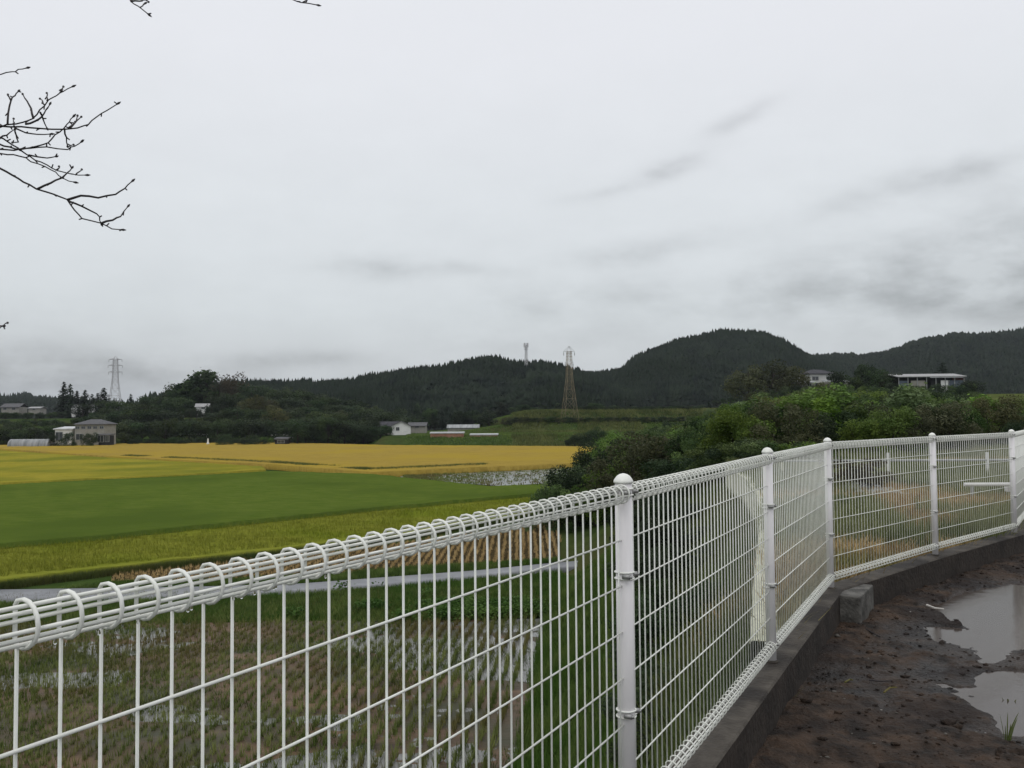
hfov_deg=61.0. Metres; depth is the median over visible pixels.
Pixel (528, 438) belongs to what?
grassy embankment
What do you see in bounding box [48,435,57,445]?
shrub
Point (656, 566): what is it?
shrub
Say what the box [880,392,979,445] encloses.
shrub
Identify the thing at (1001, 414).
shrub
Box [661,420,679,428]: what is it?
shrub
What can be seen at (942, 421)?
shrub
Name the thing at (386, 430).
broadleaf tree
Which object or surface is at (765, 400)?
shrub
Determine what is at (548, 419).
shrub
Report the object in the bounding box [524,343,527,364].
antenna mast
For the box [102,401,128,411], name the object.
broadleaf tree
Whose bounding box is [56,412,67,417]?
broadleaf tree
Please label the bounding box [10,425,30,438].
broadleaf tree
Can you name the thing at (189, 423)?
broadleaf tree
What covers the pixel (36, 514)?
rice field
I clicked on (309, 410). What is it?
broadleaf tree
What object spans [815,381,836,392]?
shrub
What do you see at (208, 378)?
slender tree
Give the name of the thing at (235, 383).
broadleaf tree
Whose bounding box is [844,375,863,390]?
broadleaf tree
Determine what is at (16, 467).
rice field
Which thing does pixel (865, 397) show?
shrub
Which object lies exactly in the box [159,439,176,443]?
shrub
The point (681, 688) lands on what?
bank weeds
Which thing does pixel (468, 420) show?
cedar tree
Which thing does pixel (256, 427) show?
broadleaf tree
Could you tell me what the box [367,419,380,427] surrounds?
broadleaf tree
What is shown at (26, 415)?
broadleaf tree
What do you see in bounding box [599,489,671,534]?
shrub
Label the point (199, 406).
village house
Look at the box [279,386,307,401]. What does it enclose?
broadleaf tree
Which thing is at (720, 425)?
shrub
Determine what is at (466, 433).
terrace grass
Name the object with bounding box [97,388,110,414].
cedar tree
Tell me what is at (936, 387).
shrub
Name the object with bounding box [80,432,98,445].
shrub
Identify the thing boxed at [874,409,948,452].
shrub
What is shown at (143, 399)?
broadleaf tree
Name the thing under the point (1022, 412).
slender tree
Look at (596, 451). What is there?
shrub
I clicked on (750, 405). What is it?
shrub
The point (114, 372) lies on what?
pylon
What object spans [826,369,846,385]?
broadleaf tree
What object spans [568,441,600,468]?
shrub
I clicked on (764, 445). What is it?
shrub
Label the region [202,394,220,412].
broadleaf tree
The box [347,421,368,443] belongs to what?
broadleaf tree
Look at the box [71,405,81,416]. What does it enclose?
village house
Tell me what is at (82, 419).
broadleaf tree
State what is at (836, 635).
gravel
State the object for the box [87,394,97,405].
cedar tree
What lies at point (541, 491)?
shrub
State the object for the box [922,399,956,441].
shrub
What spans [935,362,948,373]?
cedar tree
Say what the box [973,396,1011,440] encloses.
slender tree
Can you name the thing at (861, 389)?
shrub
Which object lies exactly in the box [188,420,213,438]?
broadleaf tree
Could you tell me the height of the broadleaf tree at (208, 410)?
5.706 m
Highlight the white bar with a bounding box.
[964,482,1009,496]
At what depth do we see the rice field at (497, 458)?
144.16 m
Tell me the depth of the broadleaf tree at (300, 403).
281.14 m
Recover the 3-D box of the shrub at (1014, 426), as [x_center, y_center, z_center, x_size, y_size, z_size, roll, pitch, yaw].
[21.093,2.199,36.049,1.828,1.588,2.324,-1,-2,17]
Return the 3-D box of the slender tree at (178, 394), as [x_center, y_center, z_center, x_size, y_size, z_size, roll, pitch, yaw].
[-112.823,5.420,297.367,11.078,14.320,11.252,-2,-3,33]
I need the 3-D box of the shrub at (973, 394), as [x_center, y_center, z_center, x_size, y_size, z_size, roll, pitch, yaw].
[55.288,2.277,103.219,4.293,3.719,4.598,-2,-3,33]
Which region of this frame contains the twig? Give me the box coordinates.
[869,679,891,681]
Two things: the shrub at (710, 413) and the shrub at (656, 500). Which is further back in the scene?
the shrub at (710, 413)
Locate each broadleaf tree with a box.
[0,412,12,418]
[0,419,10,425]
[0,426,17,442]
[9,425,42,438]
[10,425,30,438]
[11,412,20,418]
[21,413,32,418]
[25,426,51,438]
[33,412,44,418]
[36,419,59,426]
[42,424,59,436]
[43,420,65,428]
[45,412,56,418]
[45,424,66,433]
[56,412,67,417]
[69,404,96,416]
[76,414,104,421]
[90,415,111,421]
[92,397,118,412]
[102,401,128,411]
[104,411,124,422]
[105,414,120,423]
[116,409,150,424]
[116,422,140,442]
[117,414,141,424]
[122,419,140,434]
[125,401,150,409]
[128,422,153,441]
[137,395,155,404]
[143,395,163,408]
[160,401,190,414]
[161,397,197,417]
[162,382,179,400]
[164,389,175,398]
[165,421,189,439]
[173,419,199,438]
[183,408,199,419]
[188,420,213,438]
[190,408,203,419]
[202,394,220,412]
[203,404,219,414]
[203,422,230,437]
[210,373,235,416]
[214,395,239,414]
[216,418,238,436]
[217,371,249,416]
[221,392,249,411]
[231,415,249,438]
[233,418,263,438]
[234,382,262,397]
[236,418,269,437]
[238,382,264,399]
[260,405,293,422]
[262,385,295,400]
[263,420,287,436]
[266,396,294,409]
[272,421,303,442]
[276,396,306,416]
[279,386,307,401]
[282,405,304,418]
[284,418,309,442]
[291,389,314,402]
[293,406,320,419]
[301,416,329,442]
[305,399,328,411]
[305,411,329,418]
[307,416,339,442]
[316,415,341,442]
[326,422,356,443]
[330,420,357,443]
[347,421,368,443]
[353,424,373,443]
[359,424,377,443]
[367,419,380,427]
[368,425,394,437]
[370,411,394,421]
[374,412,402,421]
[376,425,393,435]
[401,414,424,421]
[403,417,420,421]
[421,407,436,429]
[451,410,465,424]
[463,410,480,423]
[470,414,484,426]
[476,412,499,425]
[514,405,531,410]
[712,400,721,406]
[721,364,776,399]
[744,358,802,394]
[771,365,810,389]
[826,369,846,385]
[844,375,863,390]
[856,362,877,391]
[863,367,892,388]
[875,368,903,389]
[956,380,987,392]
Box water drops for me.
[53,463,774,644]
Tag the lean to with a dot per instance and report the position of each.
(105, 439)
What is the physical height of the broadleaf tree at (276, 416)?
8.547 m
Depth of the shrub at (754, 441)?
23.13 m
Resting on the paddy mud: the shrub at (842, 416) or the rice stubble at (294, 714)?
the rice stubble at (294, 714)
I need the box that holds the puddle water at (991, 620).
[922,584,1023,736]
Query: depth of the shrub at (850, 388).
189.42 m
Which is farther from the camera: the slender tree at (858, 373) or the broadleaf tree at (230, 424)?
the broadleaf tree at (230, 424)
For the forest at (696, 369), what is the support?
on the ground at (576, 549)
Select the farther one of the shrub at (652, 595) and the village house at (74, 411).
the village house at (74, 411)
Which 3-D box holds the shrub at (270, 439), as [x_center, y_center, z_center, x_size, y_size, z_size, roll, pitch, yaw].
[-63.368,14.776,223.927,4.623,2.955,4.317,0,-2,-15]
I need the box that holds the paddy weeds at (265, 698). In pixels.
[0,619,539,767]
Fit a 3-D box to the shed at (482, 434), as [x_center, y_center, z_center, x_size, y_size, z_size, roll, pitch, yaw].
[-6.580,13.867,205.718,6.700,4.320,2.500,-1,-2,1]
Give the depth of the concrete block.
5.90 m
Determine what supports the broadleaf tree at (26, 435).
on the ground at (576, 549)
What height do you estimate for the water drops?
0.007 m
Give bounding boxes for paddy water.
[0,619,542,767]
[400,469,566,485]
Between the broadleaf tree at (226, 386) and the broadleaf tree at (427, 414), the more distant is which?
the broadleaf tree at (427, 414)
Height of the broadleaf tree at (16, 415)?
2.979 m
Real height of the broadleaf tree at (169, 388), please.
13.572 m
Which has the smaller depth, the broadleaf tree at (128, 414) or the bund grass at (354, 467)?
the bund grass at (354, 467)
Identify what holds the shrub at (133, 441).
on the ground at (576, 549)
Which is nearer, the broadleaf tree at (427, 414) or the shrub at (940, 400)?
the shrub at (940, 400)
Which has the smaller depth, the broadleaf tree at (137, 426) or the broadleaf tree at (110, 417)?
the broadleaf tree at (137, 426)
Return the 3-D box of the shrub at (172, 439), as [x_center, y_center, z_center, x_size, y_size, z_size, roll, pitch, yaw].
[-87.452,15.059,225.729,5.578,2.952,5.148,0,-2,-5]
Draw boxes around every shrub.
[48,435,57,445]
[56,432,77,445]
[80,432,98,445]
[127,439,141,443]
[143,437,157,442]
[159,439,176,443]
[166,437,182,443]
[176,438,189,443]
[191,437,204,442]
[202,437,216,442]
[215,434,233,444]
[238,437,253,444]
[250,438,269,443]
[258,437,273,442]
[321,438,337,443]
[500,417,511,424]
[518,416,529,422]
[525,484,574,532]
[535,465,585,524]
[537,461,613,518]
[543,416,553,422]
[547,465,606,528]
[549,416,559,422]
[560,416,571,422]
[564,434,588,445]
[567,459,618,525]
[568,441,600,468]
[576,431,601,445]
[577,431,678,504]
[583,434,640,470]
[584,438,631,511]
[586,426,607,443]
[592,430,636,452]
[596,658,677,722]
[599,430,621,441]
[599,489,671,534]
[599,528,666,576]
[601,592,689,680]
[602,703,676,766]
[607,576,681,645]
[611,447,679,479]
[613,540,716,618]
[633,479,704,520]
[634,454,701,504]
[634,499,708,540]
[634,515,716,578]
[637,423,683,475]
[639,425,673,445]
[649,438,690,464]
[651,417,661,421]
[654,578,726,634]
[656,426,683,438]
[658,414,718,461]
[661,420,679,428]
[669,417,716,467]
[681,441,741,482]
[694,440,757,483]
[695,408,767,458]
[702,408,714,415]
[703,411,722,418]
[708,439,776,477]
[713,401,743,421]
[718,411,783,444]
[722,435,781,460]
[731,415,777,444]
[738,438,792,455]
[741,392,762,401]
[745,401,799,439]
[746,400,833,446]
[748,389,793,400]
[751,396,793,407]
[766,386,791,398]
[774,439,834,459]
[775,412,840,452]
[789,384,806,393]
[793,441,849,459]
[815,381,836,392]
[819,455,902,486]
[826,404,864,450]
[834,395,890,416]
[835,417,899,454]
[843,384,856,392]
[849,403,929,453]
[852,387,888,402]
[853,394,875,402]
[856,385,871,393]
[860,394,895,407]
[863,400,884,406]
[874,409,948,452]
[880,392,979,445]
[885,383,900,392]
[899,400,986,451]
[906,402,973,450]
[919,388,944,401]
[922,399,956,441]
[926,397,987,444]
[928,383,944,391]
[934,395,972,410]
[939,385,956,393]
[941,392,971,402]
[942,392,976,400]
[950,384,970,393]
[952,387,967,396]
[959,405,996,445]
[963,391,1023,445]
[964,390,983,398]
[996,419,1023,445]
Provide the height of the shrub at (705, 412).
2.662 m
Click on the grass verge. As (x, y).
(506, 583)
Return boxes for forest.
[0,391,138,412]
[142,354,649,425]
[585,327,872,406]
[813,326,1023,393]
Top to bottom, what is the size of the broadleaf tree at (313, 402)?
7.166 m
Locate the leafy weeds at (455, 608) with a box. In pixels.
[286,580,556,622]
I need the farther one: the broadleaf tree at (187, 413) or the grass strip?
the broadleaf tree at (187, 413)
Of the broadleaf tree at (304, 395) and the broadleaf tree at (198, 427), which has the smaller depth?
the broadleaf tree at (198, 427)
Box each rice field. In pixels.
[0,442,595,476]
[0,450,265,484]
[0,471,548,548]
[0,497,530,582]
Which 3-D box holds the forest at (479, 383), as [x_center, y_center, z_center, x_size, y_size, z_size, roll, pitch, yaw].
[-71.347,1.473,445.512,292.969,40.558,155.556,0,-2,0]
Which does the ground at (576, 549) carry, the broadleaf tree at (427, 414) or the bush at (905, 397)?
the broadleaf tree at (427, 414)
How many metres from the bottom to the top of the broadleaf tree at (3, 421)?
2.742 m
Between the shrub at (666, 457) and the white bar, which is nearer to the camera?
the white bar
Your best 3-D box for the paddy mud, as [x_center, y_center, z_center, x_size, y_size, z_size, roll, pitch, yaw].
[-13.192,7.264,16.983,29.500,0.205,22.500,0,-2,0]
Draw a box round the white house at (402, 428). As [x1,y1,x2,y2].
[390,421,410,434]
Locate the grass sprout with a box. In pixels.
[1000,714,1017,739]
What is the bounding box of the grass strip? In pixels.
[16,520,576,588]
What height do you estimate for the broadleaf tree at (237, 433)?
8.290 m
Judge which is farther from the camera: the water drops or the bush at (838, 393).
the bush at (838, 393)
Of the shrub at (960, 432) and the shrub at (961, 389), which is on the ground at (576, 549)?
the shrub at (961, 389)
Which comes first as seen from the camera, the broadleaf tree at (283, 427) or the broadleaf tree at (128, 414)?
the broadleaf tree at (283, 427)
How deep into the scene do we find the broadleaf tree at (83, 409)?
310.35 m
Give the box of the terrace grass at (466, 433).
[406,415,683,445]
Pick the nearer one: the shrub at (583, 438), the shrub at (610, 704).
the shrub at (610, 704)
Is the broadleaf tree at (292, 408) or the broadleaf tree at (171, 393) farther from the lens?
the broadleaf tree at (171, 393)
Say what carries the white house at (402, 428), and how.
on the ground at (576, 549)
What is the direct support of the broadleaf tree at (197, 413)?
on the ground at (576, 549)
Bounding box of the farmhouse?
[73,419,116,444]
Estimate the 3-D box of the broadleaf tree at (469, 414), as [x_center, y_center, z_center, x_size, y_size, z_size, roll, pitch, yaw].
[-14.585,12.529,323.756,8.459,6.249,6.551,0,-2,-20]
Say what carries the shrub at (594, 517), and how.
on the ground at (576, 549)
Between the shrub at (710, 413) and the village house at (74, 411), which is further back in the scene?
the village house at (74, 411)
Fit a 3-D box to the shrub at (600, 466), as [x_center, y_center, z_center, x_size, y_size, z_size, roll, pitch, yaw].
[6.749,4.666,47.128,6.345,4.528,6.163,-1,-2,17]
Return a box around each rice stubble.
[0,588,538,767]
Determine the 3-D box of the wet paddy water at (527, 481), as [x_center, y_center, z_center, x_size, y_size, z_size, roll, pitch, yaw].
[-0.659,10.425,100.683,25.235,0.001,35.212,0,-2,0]
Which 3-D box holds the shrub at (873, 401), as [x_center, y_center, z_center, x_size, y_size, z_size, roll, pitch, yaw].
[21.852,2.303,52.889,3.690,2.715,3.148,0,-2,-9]
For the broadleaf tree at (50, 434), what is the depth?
236.71 m
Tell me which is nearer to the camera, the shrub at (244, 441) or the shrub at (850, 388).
the shrub at (850, 388)
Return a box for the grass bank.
[516,504,749,767]
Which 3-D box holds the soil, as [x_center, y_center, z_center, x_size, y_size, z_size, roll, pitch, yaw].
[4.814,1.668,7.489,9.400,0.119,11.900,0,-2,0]
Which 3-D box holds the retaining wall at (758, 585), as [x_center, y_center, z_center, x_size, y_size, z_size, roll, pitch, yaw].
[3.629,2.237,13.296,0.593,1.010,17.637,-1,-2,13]
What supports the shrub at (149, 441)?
on the ground at (576, 549)
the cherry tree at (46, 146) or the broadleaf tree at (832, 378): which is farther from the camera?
the broadleaf tree at (832, 378)
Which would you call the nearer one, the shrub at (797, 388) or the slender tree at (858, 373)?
the shrub at (797, 388)
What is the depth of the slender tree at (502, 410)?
320.51 m
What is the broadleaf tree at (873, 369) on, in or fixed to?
on the ground at (576, 549)
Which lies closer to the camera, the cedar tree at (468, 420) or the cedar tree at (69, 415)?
the cedar tree at (69, 415)
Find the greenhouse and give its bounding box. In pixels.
[7,439,54,445]
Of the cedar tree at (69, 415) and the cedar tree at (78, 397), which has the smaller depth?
the cedar tree at (69, 415)
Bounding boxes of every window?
[55,432,62,440]
[76,434,82,439]
[97,436,103,441]
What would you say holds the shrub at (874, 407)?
on the plot ground at (842, 558)
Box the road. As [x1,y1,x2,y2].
[0,561,577,603]
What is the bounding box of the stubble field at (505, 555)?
[112,520,559,580]
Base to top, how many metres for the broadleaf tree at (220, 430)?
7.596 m
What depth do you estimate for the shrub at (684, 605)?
10.15 m
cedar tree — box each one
[54,382,68,412]
[60,384,77,414]
[65,405,71,417]
[73,391,80,404]
[79,390,89,406]
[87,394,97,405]
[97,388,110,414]
[127,394,133,403]
[437,405,447,429]
[446,410,455,427]
[461,403,471,423]
[504,403,511,415]
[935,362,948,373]
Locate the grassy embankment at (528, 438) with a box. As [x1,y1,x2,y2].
[510,405,732,445]
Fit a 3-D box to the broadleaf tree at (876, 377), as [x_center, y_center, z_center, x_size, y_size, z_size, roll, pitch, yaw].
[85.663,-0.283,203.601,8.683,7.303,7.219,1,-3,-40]
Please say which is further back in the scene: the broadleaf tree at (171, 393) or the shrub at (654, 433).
the broadleaf tree at (171, 393)
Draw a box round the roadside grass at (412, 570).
[63,557,562,588]
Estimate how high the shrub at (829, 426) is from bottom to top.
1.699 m
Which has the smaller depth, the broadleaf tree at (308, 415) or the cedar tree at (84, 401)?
the broadleaf tree at (308, 415)
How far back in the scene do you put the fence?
2.39 m
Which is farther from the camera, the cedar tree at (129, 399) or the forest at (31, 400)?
the forest at (31, 400)
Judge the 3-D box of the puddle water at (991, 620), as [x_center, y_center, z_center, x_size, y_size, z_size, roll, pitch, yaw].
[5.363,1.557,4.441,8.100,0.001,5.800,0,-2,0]
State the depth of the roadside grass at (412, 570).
36.10 m
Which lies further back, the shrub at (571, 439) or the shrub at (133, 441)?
the shrub at (133, 441)
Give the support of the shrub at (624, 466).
on the ground at (576, 549)
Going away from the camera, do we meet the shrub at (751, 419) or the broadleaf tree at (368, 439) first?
the shrub at (751, 419)
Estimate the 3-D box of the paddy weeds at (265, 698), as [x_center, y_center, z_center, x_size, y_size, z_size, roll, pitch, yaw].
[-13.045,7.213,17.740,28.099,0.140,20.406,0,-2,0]
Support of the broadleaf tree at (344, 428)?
on the ground at (576, 549)
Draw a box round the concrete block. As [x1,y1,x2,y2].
[840,584,873,623]
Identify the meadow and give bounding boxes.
[986,394,1023,406]
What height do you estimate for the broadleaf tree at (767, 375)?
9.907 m
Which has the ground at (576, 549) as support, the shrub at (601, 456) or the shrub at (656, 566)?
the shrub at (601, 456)
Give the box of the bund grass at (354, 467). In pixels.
[121,454,486,469]
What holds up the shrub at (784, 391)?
on the ground at (576, 549)
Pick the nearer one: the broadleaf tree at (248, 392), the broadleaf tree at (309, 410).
the broadleaf tree at (309, 410)
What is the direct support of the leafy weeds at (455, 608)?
on the grass verge
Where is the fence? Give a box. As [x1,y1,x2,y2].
[0,429,1023,767]
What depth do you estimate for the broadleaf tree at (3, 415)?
284.54 m
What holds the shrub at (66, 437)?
on the ground at (576, 549)
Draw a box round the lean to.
[97,433,115,444]
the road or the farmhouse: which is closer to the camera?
the road
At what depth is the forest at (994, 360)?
721.10 m
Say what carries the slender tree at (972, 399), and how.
on the ground at (576, 549)
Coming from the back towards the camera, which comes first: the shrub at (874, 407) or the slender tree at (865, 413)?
the shrub at (874, 407)
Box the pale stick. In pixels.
[926,604,943,609]
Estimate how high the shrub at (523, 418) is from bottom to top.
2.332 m
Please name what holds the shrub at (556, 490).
on the ground at (576, 549)
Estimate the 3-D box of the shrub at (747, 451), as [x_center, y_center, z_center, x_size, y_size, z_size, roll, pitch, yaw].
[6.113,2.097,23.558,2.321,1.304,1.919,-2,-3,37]
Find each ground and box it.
[0,353,1016,644]
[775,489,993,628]
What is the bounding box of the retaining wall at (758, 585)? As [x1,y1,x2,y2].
[725,466,778,664]
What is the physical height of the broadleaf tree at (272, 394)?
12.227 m
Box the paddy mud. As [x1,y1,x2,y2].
[0,619,539,767]
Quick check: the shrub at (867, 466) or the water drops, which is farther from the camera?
the shrub at (867, 466)
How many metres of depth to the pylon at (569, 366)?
262.27 m
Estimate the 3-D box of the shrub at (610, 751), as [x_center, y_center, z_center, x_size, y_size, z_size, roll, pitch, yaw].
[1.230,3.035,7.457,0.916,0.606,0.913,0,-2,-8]
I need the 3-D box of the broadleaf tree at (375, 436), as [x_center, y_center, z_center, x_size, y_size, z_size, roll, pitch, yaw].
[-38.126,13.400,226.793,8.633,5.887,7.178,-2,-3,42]
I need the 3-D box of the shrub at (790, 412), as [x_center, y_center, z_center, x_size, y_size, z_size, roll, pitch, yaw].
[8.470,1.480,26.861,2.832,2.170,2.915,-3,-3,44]
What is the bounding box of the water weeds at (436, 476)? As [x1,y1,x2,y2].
[403,467,571,485]
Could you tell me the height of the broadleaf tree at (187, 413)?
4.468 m
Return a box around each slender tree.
[168,381,200,417]
[174,375,203,416]
[183,367,211,403]
[189,370,222,414]
[430,409,439,429]
[495,402,507,416]
[733,395,776,414]
[772,390,827,441]
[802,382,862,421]
[802,395,849,449]
[840,402,875,449]
[854,364,866,391]
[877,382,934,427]
[967,394,992,407]
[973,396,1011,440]
[1013,395,1023,414]
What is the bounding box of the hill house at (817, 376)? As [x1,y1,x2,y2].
[797,370,834,385]
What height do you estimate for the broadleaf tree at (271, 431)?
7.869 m
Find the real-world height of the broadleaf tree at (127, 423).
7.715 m
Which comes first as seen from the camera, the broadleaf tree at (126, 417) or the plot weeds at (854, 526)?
the plot weeds at (854, 526)
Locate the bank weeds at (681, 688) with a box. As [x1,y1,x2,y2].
[613,457,811,767]
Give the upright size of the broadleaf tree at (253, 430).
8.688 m
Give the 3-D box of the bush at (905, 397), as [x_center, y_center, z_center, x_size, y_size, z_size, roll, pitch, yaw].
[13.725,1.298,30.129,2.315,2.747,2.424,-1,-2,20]
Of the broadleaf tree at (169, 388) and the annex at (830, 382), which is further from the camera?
the broadleaf tree at (169, 388)
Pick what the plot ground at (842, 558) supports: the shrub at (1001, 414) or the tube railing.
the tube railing
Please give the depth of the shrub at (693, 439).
32.87 m
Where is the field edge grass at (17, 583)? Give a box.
[0,513,532,589]
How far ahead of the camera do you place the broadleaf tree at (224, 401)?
279.06 m
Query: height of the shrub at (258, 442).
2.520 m
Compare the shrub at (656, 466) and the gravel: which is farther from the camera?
the shrub at (656, 466)
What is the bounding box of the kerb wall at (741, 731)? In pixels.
[663,519,1023,767]
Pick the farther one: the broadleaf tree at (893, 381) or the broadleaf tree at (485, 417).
the broadleaf tree at (485, 417)
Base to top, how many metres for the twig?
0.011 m
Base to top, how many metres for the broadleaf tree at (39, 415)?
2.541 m
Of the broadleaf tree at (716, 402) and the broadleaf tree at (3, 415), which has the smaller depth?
the broadleaf tree at (3, 415)
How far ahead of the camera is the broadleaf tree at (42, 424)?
257.06 m
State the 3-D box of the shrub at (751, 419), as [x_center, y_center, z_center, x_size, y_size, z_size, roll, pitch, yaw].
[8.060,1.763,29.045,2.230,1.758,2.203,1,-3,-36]
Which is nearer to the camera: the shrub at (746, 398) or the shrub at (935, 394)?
the shrub at (935, 394)
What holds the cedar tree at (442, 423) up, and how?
on the ground at (576, 549)
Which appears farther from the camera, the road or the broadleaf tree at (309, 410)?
the broadleaf tree at (309, 410)
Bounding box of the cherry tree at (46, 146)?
[0,0,320,328]
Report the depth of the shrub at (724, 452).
23.21 m
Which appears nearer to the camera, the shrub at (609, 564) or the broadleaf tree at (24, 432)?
the shrub at (609, 564)
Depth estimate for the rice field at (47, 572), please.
43.45 m
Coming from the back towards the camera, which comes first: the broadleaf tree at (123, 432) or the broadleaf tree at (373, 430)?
the broadleaf tree at (123, 432)
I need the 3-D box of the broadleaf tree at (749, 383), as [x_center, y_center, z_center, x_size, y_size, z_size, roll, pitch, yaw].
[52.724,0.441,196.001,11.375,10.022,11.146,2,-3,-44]
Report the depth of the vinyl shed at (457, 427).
249.70 m
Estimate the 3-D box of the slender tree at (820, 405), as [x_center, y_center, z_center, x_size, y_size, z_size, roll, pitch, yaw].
[10.215,1.474,28.650,2.014,2.283,1.924,-2,-3,36]
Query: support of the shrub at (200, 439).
on the ground at (576, 549)
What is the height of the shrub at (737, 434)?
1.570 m
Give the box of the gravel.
[819,565,1016,764]
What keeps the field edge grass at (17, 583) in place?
on the grass strip
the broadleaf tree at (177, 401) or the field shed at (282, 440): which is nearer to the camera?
the field shed at (282, 440)
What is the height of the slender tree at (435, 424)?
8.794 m
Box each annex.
[799,381,815,387]
[822,380,847,385]
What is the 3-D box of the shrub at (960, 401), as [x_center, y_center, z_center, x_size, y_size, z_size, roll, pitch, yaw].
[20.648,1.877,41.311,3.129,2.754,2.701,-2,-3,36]
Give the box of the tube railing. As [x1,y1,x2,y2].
[782,452,1008,472]
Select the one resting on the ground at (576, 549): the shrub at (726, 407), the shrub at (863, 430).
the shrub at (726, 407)
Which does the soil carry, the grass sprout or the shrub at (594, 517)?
the grass sprout
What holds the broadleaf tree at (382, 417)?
on the ground at (576, 549)
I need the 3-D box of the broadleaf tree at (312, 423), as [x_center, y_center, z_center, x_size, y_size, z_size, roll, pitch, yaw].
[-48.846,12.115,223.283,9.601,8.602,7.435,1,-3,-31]
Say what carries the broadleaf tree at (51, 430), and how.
on the ground at (576, 549)
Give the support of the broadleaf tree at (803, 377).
on the ground at (576, 549)
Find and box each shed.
[274,437,290,443]
[377,421,399,434]
[408,422,428,432]
[430,432,464,436]
[447,424,479,431]
[470,433,497,436]
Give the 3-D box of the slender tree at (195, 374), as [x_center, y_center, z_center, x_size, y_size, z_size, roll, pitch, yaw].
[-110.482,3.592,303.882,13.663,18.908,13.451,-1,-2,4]
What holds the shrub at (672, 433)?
on the ground at (576, 549)
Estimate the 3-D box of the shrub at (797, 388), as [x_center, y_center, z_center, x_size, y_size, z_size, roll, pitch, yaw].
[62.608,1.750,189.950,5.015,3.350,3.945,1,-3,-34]
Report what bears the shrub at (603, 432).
on the ground at (576, 549)
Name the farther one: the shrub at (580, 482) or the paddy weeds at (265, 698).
the shrub at (580, 482)
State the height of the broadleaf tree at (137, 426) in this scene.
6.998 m
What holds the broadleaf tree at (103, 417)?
on the ground at (576, 549)
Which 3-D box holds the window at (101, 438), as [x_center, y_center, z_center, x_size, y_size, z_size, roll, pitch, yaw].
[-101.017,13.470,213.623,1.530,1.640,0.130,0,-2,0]
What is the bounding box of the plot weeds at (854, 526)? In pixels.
[726,443,1023,552]
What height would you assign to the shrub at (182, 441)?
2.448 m
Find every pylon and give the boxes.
[108,357,122,410]
[561,346,578,417]
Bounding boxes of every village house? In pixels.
[0,403,28,413]
[28,407,47,413]
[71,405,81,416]
[195,403,210,417]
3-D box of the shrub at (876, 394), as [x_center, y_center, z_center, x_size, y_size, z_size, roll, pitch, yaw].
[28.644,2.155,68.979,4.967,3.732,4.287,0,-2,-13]
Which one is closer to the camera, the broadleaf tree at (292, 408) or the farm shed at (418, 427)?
the farm shed at (418, 427)
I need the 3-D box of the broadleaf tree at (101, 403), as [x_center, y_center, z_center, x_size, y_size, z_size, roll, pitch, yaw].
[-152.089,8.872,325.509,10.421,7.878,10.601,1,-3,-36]
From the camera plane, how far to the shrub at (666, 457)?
47.62 m
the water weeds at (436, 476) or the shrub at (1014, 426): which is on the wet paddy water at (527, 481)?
the water weeds at (436, 476)
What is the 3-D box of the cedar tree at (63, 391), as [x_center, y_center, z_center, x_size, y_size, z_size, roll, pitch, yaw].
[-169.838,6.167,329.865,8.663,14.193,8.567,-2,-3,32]
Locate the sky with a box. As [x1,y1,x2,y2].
[0,0,1023,402]
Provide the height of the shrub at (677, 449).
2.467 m
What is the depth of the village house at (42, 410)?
344.94 m
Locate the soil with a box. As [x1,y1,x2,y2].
[748,553,1023,767]
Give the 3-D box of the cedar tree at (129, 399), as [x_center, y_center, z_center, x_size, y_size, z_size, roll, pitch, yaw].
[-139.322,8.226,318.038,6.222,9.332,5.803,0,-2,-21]
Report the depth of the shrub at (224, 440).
210.83 m
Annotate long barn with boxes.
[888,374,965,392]
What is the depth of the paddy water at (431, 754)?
22.19 m
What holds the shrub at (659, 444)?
on the ground at (576, 549)
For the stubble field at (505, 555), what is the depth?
41.02 m
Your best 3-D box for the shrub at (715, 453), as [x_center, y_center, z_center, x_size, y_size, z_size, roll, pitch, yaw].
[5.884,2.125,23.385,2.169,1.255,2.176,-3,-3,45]
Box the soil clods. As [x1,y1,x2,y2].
[785,556,1023,767]
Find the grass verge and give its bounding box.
[11,572,564,624]

